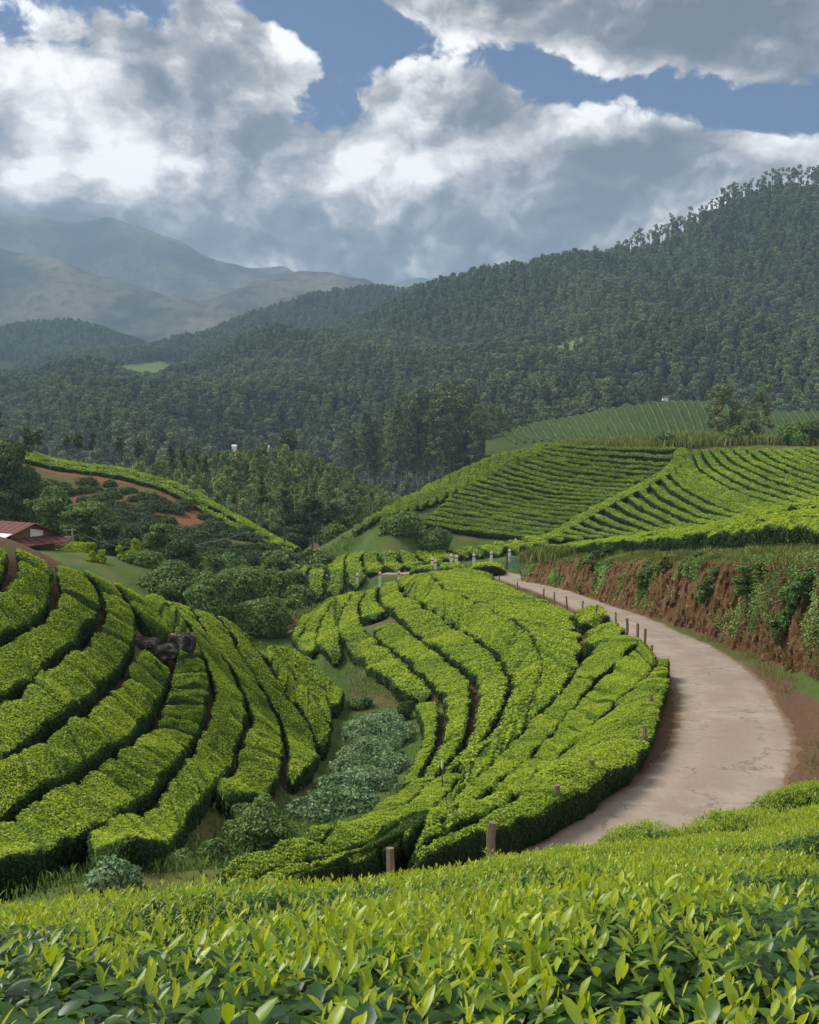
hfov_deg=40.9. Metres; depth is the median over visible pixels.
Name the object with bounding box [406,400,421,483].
gum tree
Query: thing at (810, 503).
tea hedge
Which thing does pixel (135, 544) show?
topiary
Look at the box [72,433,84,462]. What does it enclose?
tree
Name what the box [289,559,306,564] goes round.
tea bush
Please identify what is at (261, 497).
tree
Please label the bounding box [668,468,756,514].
tea hedge
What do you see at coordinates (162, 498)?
tea bush
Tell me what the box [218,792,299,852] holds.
shrub
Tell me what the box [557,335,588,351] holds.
meadow
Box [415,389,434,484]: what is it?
gum tree
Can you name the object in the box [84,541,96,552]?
topiary
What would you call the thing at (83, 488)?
tea bush
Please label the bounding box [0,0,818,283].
sky
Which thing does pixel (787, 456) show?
tea hedge
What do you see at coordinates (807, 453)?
tea hedge
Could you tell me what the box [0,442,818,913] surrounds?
ground
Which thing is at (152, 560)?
shrub
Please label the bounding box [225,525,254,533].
tea bush
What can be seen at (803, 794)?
tea hedge
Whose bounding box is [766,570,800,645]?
bank shrub
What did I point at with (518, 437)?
tea hedge
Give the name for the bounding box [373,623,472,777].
tea hedge
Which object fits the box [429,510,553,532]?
tea hedge
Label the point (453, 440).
gum tree
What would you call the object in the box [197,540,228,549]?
tea bush
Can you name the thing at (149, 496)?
tea bush
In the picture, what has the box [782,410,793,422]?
tea hedge
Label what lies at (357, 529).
tea hedge
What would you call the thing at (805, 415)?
tea hedge
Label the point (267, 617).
shrub
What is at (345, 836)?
tea hedge
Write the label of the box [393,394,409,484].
gum tree
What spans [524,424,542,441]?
tea hedge
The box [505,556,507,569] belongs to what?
gate post
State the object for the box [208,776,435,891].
tea hedge
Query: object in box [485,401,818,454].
hill
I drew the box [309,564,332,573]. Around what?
tea bush
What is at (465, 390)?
gum tree
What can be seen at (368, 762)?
silvery shrub
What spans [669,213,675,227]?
ridge tree
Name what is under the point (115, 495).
tea bush
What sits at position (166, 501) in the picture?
tea bush
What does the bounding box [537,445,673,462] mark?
tea hedge
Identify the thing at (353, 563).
tea hedge
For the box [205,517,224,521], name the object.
tea bush
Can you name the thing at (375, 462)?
gum tree
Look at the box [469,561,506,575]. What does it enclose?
tea hedge
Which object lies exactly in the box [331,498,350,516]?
tree
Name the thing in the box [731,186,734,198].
ridge tree
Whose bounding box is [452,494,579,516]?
tea hedge
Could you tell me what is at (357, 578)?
marker post
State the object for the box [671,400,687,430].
tea hedge
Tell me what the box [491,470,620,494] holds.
tea hedge
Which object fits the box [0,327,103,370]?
hill
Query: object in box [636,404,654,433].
tea hedge
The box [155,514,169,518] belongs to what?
tea bush
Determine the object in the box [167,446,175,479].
tree
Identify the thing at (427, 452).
gum tree
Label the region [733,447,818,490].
tea hedge
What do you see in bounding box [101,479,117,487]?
tea bush
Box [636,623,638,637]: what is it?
fence post
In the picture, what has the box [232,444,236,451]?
house
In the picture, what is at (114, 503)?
tea bush
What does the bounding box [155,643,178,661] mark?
rock
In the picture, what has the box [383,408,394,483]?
gum tree
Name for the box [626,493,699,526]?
tea hedge
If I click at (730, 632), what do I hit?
bank shrub
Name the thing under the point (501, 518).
tea hedge
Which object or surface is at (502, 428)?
gum tree
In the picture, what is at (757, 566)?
bank shrub
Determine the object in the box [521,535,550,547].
tea hedge
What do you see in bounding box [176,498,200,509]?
tea bush
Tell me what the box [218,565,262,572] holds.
shrub
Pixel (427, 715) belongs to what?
tea hedge
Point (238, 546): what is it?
tea bush
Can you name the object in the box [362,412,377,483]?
gum tree
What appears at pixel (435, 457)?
gum tree
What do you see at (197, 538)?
tea bush
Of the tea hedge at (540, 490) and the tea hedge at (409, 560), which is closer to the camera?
the tea hedge at (409, 560)
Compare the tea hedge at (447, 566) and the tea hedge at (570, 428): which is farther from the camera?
the tea hedge at (570, 428)
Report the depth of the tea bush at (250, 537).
125.38 m
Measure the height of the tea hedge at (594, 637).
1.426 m
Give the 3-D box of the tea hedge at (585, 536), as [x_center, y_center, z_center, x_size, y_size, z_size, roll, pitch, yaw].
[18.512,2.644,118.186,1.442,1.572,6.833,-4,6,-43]
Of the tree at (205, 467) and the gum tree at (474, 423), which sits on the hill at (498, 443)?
the gum tree at (474, 423)
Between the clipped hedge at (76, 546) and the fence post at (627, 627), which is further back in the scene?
the clipped hedge at (76, 546)
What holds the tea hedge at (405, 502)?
on the ground at (800, 710)
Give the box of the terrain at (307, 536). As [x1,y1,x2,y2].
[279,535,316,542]
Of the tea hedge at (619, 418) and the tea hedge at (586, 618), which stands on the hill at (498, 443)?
the tea hedge at (619, 418)
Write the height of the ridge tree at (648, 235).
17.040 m
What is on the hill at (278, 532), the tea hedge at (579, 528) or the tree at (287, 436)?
the tree at (287, 436)
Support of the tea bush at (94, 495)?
on the ground at (800, 710)
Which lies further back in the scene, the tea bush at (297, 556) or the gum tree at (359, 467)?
the gum tree at (359, 467)
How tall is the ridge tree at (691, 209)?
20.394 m
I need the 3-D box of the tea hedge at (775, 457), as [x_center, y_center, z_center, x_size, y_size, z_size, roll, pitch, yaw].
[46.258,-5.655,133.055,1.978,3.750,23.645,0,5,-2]
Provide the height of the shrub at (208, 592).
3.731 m
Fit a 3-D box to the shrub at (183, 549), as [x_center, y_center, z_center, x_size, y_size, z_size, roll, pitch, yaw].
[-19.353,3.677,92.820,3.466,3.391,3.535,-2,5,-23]
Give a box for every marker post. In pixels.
[356,573,358,584]
[378,572,380,587]
[490,551,492,561]
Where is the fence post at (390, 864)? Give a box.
[386,847,394,875]
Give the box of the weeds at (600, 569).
[521,550,818,681]
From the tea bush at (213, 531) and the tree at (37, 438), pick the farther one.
the tree at (37, 438)
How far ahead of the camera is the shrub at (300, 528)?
149.55 m
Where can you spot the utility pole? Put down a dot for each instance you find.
(71, 536)
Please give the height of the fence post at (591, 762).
1.187 m
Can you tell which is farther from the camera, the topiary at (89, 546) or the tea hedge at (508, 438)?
the tea hedge at (508, 438)
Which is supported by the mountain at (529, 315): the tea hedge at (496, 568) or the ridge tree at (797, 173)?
the ridge tree at (797, 173)
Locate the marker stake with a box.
[441,759,443,786]
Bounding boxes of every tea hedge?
[0,440,302,551]
[0,548,53,646]
[0,549,9,590]
[0,565,100,704]
[0,570,135,760]
[0,593,210,899]
[0,649,169,823]
[0,803,818,1023]
[22,455,294,553]
[86,602,247,873]
[114,582,171,643]
[193,609,284,819]
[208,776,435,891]
[217,616,319,793]
[229,772,461,889]
[243,632,331,760]
[248,777,463,888]
[265,644,333,734]
[277,809,428,892]
[278,646,344,718]
[284,561,304,572]
[291,607,317,647]
[295,596,333,658]
[299,561,310,576]
[308,563,324,603]
[315,591,355,666]
[326,554,346,597]
[337,591,434,710]
[344,551,366,591]
[352,524,363,536]
[359,585,385,625]
[360,516,374,530]
[362,551,384,576]
[370,511,382,524]
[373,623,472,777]
[379,505,391,521]
[379,580,509,773]
[382,550,404,572]
[389,500,400,514]
[396,701,438,793]
[397,572,541,774]
[398,494,410,511]
[398,550,424,571]
[407,641,656,872]
[408,491,421,512]
[409,564,435,574]
[412,658,669,873]
[415,483,430,511]
[415,549,443,565]
[415,634,641,848]
[423,520,539,540]
[424,515,545,535]
[427,479,440,507]
[428,568,584,794]
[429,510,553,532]
[429,549,459,562]
[435,507,560,528]
[436,475,449,503]
[436,562,465,570]
[439,501,567,525]
[444,496,572,521]
[446,471,460,497]
[447,547,469,560]
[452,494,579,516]
[456,465,469,491]
[456,490,586,513]
[461,546,484,559]
[465,485,593,509]
[467,462,480,486]
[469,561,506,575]
[470,482,601,505]
[475,477,608,501]
[476,544,504,558]
[477,458,490,482]
[483,778,818,860]
[485,474,615,497]
[487,454,500,476]
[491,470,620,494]
[491,541,521,555]
[495,466,627,491]
[496,451,509,472]
[499,431,516,444]
[499,462,635,488]
[505,458,645,484]
[506,538,535,551]
[507,449,520,464]
[510,428,525,443]
[517,426,534,442]
[518,453,658,476]
[518,456,652,479]
[519,446,531,462]
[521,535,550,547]
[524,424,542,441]
[526,450,664,471]
[529,447,670,467]
[530,443,542,455]
[532,422,551,440]
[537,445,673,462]
[538,447,686,539]
[540,532,566,544]
[542,419,559,439]
[542,443,675,454]
[544,514,818,554]
[550,418,567,439]
[557,533,583,542]
[558,417,576,438]
[562,528,605,539]
[564,507,818,543]
[566,416,586,438]
[573,523,628,537]
[574,605,609,634]
[575,414,594,437]
[582,519,636,535]
[583,621,625,657]
[584,412,603,438]
[591,514,646,532]
[593,410,611,436]
[602,408,619,435]
[604,507,661,531]
[608,498,818,537]
[610,407,628,434]
[615,500,679,528]
[620,406,637,435]
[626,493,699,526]
[628,405,645,432]
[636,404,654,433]
[638,487,713,524]
[645,402,661,431]
[649,481,732,520]
[653,401,670,431]
[659,474,745,516]
[662,400,679,430]
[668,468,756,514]
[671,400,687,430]
[675,465,768,510]
[679,400,696,430]
[679,457,775,508]
[684,451,783,506]
[688,400,705,431]
[692,449,797,504]
[696,399,712,432]
[701,449,806,502]
[710,448,817,498]
[720,448,818,495]
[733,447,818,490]
[745,447,818,483]
[758,410,773,435]
[758,448,818,477]
[770,447,818,471]
[771,414,779,427]
[774,410,786,424]
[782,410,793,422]
[782,447,818,465]
[791,410,803,423]
[793,447,818,460]
[800,410,810,421]
[804,447,818,455]
[809,410,818,420]
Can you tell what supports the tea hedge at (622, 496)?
on the ground at (800, 710)
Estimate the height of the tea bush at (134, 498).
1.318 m
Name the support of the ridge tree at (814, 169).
on the mountain at (529, 315)
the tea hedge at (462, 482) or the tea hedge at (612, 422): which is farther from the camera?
the tea hedge at (612, 422)
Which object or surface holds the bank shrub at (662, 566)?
on the earth bank
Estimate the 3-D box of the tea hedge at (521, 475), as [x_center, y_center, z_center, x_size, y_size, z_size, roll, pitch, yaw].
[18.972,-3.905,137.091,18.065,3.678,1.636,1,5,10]
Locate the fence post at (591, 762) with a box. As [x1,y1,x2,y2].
[589,759,593,765]
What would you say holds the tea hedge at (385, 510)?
on the ground at (800, 710)
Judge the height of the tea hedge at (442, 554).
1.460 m
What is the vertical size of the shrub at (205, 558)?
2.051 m
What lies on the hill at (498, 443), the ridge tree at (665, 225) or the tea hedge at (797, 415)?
the tea hedge at (797, 415)
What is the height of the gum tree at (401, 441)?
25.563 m
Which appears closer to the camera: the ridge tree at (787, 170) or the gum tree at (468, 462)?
the gum tree at (468, 462)
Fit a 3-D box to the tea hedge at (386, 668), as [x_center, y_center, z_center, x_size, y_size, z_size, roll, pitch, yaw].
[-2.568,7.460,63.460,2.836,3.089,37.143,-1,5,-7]
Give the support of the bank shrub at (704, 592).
on the earth bank
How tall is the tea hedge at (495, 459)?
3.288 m
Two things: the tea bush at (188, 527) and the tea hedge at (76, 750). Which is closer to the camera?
the tea hedge at (76, 750)
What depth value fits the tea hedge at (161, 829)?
24.31 m
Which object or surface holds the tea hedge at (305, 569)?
on the ground at (800, 710)
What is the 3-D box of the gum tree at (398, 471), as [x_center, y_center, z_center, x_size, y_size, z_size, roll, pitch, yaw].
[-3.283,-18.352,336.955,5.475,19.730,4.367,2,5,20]
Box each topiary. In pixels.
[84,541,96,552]
[85,550,96,561]
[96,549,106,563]
[116,545,134,559]
[130,538,140,550]
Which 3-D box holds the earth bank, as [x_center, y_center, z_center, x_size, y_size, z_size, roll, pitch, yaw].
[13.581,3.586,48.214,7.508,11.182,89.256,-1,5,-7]
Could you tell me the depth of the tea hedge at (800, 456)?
135.62 m
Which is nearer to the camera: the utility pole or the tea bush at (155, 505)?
the utility pole
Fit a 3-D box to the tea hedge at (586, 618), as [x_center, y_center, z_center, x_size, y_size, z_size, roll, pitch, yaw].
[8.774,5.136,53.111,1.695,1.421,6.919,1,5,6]
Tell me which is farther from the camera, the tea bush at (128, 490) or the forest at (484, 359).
the forest at (484, 359)
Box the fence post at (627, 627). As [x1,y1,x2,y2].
[625,618,628,634]
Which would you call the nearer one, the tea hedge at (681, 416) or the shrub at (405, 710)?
the shrub at (405, 710)
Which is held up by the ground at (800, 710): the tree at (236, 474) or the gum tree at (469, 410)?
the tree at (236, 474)
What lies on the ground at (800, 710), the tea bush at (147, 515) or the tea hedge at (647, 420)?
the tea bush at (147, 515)
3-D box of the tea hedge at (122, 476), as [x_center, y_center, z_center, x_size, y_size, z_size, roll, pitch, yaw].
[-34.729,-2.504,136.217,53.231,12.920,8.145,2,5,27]
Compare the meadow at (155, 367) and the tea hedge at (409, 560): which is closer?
the tea hedge at (409, 560)
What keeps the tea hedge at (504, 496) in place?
on the ground at (800, 710)
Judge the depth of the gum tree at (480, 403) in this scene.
326.43 m
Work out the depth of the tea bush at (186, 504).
131.82 m
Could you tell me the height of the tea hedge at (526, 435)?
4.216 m
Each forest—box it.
[0,169,818,496]
[0,317,148,374]
[43,283,425,364]
[116,442,402,533]
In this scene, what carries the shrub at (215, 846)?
on the ground at (800, 710)
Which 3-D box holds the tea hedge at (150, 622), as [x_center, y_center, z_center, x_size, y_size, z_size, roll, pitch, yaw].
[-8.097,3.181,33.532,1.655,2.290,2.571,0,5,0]
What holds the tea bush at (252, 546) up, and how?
on the ground at (800, 710)
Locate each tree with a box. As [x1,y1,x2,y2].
[0,439,42,522]
[20,428,34,452]
[31,427,44,451]
[32,485,69,535]
[57,501,119,553]
[62,435,70,459]
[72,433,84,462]
[88,432,96,463]
[115,436,123,465]
[133,439,143,470]
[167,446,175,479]
[178,447,188,484]
[191,449,201,489]
[200,454,209,495]
[223,452,247,513]
[254,474,269,527]
[276,477,296,542]
[278,429,297,454]
[300,496,326,548]
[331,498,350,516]
[337,426,349,470]
[342,431,354,473]
[346,432,359,475]
[348,432,360,467]
[353,423,366,476]
[353,425,365,480]
[361,442,369,481]
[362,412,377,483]
[365,420,380,483]
[367,431,380,483]
[372,418,383,483]
[380,435,387,483]
[381,428,389,483]
[382,418,394,483]
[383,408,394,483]
[384,402,403,483]
[392,423,406,483]
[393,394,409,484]
[395,399,414,484]
[396,412,415,483]
[406,393,427,484]
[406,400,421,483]
[407,389,428,484]
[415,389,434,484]
[418,395,431,484]
[421,395,443,482]
[424,390,439,482]
[426,388,447,478]
[433,382,453,477]
[438,380,464,474]
[438,390,453,476]
[439,398,459,473]
[448,384,468,470]
[454,385,471,469]
[454,391,467,457]
[457,385,471,448]
[461,395,480,462]
[461,402,472,465]
[467,402,487,458]
[467,404,483,459]
[476,414,489,461]
[477,405,495,458]
[484,402,498,441]
[496,407,506,429]
[499,422,505,431]
[502,415,513,429]
[503,422,510,431]
[514,419,524,427]
[629,235,634,254]
[634,231,639,252]
[637,228,644,245]
[646,230,651,242]
[662,223,667,239]
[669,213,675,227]
[675,216,682,233]
[687,206,692,217]
[703,383,749,432]
[720,187,725,206]
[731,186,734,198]
[745,384,774,434]
[768,168,776,189]
[783,167,791,178]
[790,167,796,178]
[795,164,801,184]
[799,170,803,185]
[804,166,810,183]
[810,166,815,182]
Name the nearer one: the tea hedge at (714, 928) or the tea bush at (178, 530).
the tea hedge at (714, 928)
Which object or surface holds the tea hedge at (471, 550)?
on the ground at (800, 710)
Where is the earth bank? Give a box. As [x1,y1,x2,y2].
[521,555,818,680]
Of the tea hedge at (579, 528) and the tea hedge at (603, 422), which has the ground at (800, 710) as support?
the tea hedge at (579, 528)
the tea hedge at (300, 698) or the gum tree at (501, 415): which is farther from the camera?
the gum tree at (501, 415)
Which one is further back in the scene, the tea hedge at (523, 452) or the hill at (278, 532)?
the hill at (278, 532)
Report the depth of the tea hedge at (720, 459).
128.07 m
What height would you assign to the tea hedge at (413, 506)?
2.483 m
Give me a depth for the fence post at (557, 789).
19.84 m
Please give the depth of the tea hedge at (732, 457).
128.26 m
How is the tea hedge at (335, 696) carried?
on the ground at (800, 710)
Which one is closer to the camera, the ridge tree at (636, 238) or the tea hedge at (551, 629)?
the tea hedge at (551, 629)
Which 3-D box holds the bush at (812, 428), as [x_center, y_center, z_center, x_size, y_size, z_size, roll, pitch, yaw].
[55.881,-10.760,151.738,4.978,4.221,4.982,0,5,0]
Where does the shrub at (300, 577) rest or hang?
on the ground at (800, 710)
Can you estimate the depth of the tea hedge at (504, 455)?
141.03 m
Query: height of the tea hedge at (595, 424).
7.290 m
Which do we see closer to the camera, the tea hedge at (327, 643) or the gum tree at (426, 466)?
the tea hedge at (327, 643)
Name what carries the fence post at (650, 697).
on the ground at (800, 710)
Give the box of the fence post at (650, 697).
[649,694,652,701]
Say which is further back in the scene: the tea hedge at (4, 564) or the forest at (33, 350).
the forest at (33, 350)
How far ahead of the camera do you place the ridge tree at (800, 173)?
883.71 m
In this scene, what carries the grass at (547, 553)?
on the ground at (800, 710)
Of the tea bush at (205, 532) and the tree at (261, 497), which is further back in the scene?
the tree at (261, 497)
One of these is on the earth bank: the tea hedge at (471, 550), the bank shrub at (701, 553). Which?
the bank shrub at (701, 553)
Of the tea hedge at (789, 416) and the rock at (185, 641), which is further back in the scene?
the tea hedge at (789, 416)
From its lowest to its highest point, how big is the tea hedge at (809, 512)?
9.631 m
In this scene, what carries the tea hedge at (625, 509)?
on the ground at (800, 710)
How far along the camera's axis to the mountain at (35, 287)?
2388.20 m
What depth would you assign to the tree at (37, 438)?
164.53 m
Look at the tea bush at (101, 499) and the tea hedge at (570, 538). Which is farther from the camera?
the tea bush at (101, 499)
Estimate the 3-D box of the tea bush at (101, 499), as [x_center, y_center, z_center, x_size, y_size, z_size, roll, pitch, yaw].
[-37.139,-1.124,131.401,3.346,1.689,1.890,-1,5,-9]
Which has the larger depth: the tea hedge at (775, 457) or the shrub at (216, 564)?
the tea hedge at (775, 457)
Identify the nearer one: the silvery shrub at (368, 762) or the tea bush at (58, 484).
the silvery shrub at (368, 762)
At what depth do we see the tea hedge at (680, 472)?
126.78 m
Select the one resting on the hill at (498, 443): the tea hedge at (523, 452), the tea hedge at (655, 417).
the tea hedge at (655, 417)
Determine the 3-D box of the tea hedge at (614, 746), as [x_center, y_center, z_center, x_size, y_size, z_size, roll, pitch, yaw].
[4.763,5.470,26.402,2.455,2.208,21.305,2,5,20]
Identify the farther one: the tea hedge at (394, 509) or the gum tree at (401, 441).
the gum tree at (401, 441)
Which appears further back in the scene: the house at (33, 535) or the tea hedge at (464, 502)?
the tea hedge at (464, 502)
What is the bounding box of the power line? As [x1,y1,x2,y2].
[73,529,248,547]
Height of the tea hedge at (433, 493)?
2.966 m
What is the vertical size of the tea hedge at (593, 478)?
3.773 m
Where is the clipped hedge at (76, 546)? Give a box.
[60,541,94,552]
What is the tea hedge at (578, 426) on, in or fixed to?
on the hill at (498, 443)
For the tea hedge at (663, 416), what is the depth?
296.83 m
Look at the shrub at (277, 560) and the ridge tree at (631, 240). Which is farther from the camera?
the ridge tree at (631, 240)
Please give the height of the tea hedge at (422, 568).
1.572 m
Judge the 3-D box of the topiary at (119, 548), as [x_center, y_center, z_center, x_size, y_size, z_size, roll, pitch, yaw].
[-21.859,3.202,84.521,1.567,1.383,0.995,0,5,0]
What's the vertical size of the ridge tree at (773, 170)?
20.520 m
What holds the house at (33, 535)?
on the ground at (800, 710)
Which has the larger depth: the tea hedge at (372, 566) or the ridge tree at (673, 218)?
the ridge tree at (673, 218)
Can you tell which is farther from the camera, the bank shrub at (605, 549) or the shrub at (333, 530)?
the shrub at (333, 530)
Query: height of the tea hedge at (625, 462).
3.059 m
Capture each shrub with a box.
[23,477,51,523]
[83,854,143,896]
[96,516,122,555]
[118,524,143,551]
[120,550,164,569]
[135,558,205,600]
[139,522,152,549]
[140,522,175,555]
[159,848,215,872]
[161,536,202,568]
[180,571,233,618]
[196,837,239,867]
[199,551,249,573]
[199,556,208,566]
[216,567,278,610]
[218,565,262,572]
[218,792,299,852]
[227,596,293,638]
[256,568,298,600]
[260,549,296,570]
[278,584,318,609]
[283,568,309,588]
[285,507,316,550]
[285,709,415,822]
[303,548,335,566]
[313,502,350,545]
[320,523,347,541]
[347,695,373,709]
[376,510,426,537]
[396,700,412,719]
[416,526,453,551]
[583,544,616,570]
[635,563,658,596]
[654,553,680,572]
[683,551,706,580]
[696,565,720,604]
[727,625,736,634]
[731,553,770,598]
[750,559,769,579]
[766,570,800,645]
[788,566,818,604]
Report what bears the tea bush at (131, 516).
on the ground at (800, 710)
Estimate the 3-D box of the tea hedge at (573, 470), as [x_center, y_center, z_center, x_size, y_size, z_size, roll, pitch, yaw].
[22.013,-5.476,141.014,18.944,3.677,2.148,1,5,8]
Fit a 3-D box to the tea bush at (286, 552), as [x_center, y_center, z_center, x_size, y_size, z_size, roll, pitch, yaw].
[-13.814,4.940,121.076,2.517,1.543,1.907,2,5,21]
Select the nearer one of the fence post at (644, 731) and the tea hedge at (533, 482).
the fence post at (644, 731)
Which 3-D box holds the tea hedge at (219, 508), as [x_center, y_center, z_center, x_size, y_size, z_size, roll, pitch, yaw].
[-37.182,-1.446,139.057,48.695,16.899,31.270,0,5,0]
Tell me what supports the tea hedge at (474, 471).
on the ground at (800, 710)
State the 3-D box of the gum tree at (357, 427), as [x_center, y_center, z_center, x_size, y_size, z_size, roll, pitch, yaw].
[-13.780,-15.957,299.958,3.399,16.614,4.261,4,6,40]
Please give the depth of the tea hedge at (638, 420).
294.25 m
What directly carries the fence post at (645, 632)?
on the ground at (800, 710)
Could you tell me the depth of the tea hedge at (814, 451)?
138.07 m
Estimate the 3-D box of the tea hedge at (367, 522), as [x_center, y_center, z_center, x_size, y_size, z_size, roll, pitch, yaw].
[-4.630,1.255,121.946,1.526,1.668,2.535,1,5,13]
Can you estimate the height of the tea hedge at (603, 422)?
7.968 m
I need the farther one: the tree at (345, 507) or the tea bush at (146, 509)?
the tree at (345, 507)
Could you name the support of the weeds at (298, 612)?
on the ground at (800, 710)
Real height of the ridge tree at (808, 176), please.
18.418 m
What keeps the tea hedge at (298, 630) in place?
on the ground at (800, 710)
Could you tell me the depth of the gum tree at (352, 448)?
297.42 m
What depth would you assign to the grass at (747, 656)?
37.29 m
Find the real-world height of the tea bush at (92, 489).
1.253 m
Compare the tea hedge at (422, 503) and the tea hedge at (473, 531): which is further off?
the tea hedge at (422, 503)
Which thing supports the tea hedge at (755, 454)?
on the ground at (800, 710)
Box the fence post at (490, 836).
[486,820,496,857]
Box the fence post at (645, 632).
[644,628,646,642]
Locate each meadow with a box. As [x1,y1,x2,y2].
[121,361,168,372]
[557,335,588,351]
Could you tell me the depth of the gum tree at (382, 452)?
328.76 m
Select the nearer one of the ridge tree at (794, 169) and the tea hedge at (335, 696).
the tea hedge at (335, 696)
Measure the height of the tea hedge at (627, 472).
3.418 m
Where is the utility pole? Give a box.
[62,529,75,541]
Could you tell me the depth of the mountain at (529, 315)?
707.93 m
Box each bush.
[52,481,71,488]
[60,486,74,496]
[73,487,81,494]
[74,476,99,485]
[75,495,86,502]
[77,484,90,493]
[84,494,101,501]
[86,486,104,492]
[86,496,109,502]
[95,490,122,499]
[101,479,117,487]
[105,487,117,491]
[106,499,127,508]
[117,486,138,494]
[119,511,139,521]
[122,506,139,512]
[125,495,144,501]
[133,511,155,520]
[135,491,159,500]
[136,500,163,510]
[137,517,164,524]
[139,506,154,513]
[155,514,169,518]
[156,495,166,502]
[158,503,184,514]
[161,516,175,525]
[163,499,172,504]
[170,528,185,533]
[172,500,191,510]
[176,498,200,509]
[176,525,195,533]
[180,531,208,543]
[187,529,212,538]
[190,523,216,530]
[193,549,222,557]
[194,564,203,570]
[195,528,219,537]
[196,512,208,519]
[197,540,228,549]
[201,520,229,531]
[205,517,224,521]
[206,537,231,545]
[207,548,230,555]
[212,533,224,538]
[218,548,239,556]
[220,528,245,540]
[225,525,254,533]
[227,543,246,550]
[239,542,262,550]
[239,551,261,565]
[242,532,269,542]
[257,542,266,551]
[261,542,281,552]
[280,550,292,559]
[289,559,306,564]
[291,552,307,562]
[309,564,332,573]
[656,430,673,445]
[725,425,753,441]
[776,420,810,445]
[802,419,818,444]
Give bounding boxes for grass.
[466,557,818,780]
[514,541,818,605]
[548,429,818,447]
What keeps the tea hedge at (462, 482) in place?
on the ground at (800, 710)
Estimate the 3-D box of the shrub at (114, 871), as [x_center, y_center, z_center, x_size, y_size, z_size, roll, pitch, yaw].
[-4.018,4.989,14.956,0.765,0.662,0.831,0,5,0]
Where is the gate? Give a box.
[508,556,520,567]
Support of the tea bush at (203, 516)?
on the ground at (800, 710)
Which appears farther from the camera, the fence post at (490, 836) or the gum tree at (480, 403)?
the gum tree at (480, 403)
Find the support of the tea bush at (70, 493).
on the ground at (800, 710)
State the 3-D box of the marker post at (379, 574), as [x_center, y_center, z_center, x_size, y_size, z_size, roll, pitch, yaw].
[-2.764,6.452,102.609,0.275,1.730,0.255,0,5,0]
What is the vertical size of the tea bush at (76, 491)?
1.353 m
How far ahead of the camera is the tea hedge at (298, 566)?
111.70 m
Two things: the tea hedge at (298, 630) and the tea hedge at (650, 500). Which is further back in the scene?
the tea hedge at (650, 500)
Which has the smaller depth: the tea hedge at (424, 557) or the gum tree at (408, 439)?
the tea hedge at (424, 557)
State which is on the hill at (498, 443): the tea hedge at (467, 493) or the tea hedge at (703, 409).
the tea hedge at (703, 409)
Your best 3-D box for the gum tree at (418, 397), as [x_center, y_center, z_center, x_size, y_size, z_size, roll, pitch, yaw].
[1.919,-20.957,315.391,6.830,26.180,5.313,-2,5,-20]
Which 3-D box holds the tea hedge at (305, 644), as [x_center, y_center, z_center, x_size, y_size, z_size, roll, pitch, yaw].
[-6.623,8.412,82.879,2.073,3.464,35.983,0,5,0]
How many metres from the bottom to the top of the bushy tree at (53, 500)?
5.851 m
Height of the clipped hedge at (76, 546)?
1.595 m
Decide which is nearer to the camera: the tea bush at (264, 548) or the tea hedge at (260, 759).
the tea hedge at (260, 759)
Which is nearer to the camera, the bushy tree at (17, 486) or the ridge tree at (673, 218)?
the bushy tree at (17, 486)
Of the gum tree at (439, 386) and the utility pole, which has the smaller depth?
the utility pole
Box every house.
[0,521,72,549]
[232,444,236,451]
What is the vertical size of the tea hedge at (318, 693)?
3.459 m
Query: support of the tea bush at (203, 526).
on the ground at (800, 710)
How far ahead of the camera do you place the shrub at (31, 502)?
119.68 m
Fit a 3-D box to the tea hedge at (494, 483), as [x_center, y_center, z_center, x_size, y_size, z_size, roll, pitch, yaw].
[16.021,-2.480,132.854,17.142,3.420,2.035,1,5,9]
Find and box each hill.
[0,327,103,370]
[117,293,399,365]
[204,471,375,536]
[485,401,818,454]
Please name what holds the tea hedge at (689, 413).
on the hill at (498, 443)
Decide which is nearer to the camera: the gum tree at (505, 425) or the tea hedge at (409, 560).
the tea hedge at (409, 560)
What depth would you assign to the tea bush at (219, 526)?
127.53 m
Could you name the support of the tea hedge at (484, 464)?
on the ground at (800, 710)
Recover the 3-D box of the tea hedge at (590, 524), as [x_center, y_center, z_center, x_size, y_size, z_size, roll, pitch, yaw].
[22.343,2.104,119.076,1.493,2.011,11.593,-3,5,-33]
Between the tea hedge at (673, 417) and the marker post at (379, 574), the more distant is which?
the tea hedge at (673, 417)
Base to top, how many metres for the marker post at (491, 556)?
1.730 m
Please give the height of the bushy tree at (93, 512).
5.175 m
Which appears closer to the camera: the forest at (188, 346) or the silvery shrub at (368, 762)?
the silvery shrub at (368, 762)
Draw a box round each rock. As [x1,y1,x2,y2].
[135,636,159,655]
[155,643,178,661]
[167,631,196,662]
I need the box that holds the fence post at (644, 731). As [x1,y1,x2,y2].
[641,725,646,740]
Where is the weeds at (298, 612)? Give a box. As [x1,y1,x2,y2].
[57,498,521,650]
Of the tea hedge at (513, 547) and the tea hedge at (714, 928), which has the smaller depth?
the tea hedge at (714, 928)
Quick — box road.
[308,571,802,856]
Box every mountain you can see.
[0,216,408,301]
[0,248,406,342]
[74,185,818,484]
[338,272,430,286]
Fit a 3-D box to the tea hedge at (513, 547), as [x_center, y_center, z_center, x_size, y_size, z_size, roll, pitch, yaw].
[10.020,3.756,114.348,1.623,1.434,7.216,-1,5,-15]
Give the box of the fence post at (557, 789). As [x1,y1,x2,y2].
[554,784,559,796]
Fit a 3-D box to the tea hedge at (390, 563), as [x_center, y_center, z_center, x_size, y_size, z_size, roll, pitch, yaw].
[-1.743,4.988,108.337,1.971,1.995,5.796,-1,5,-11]

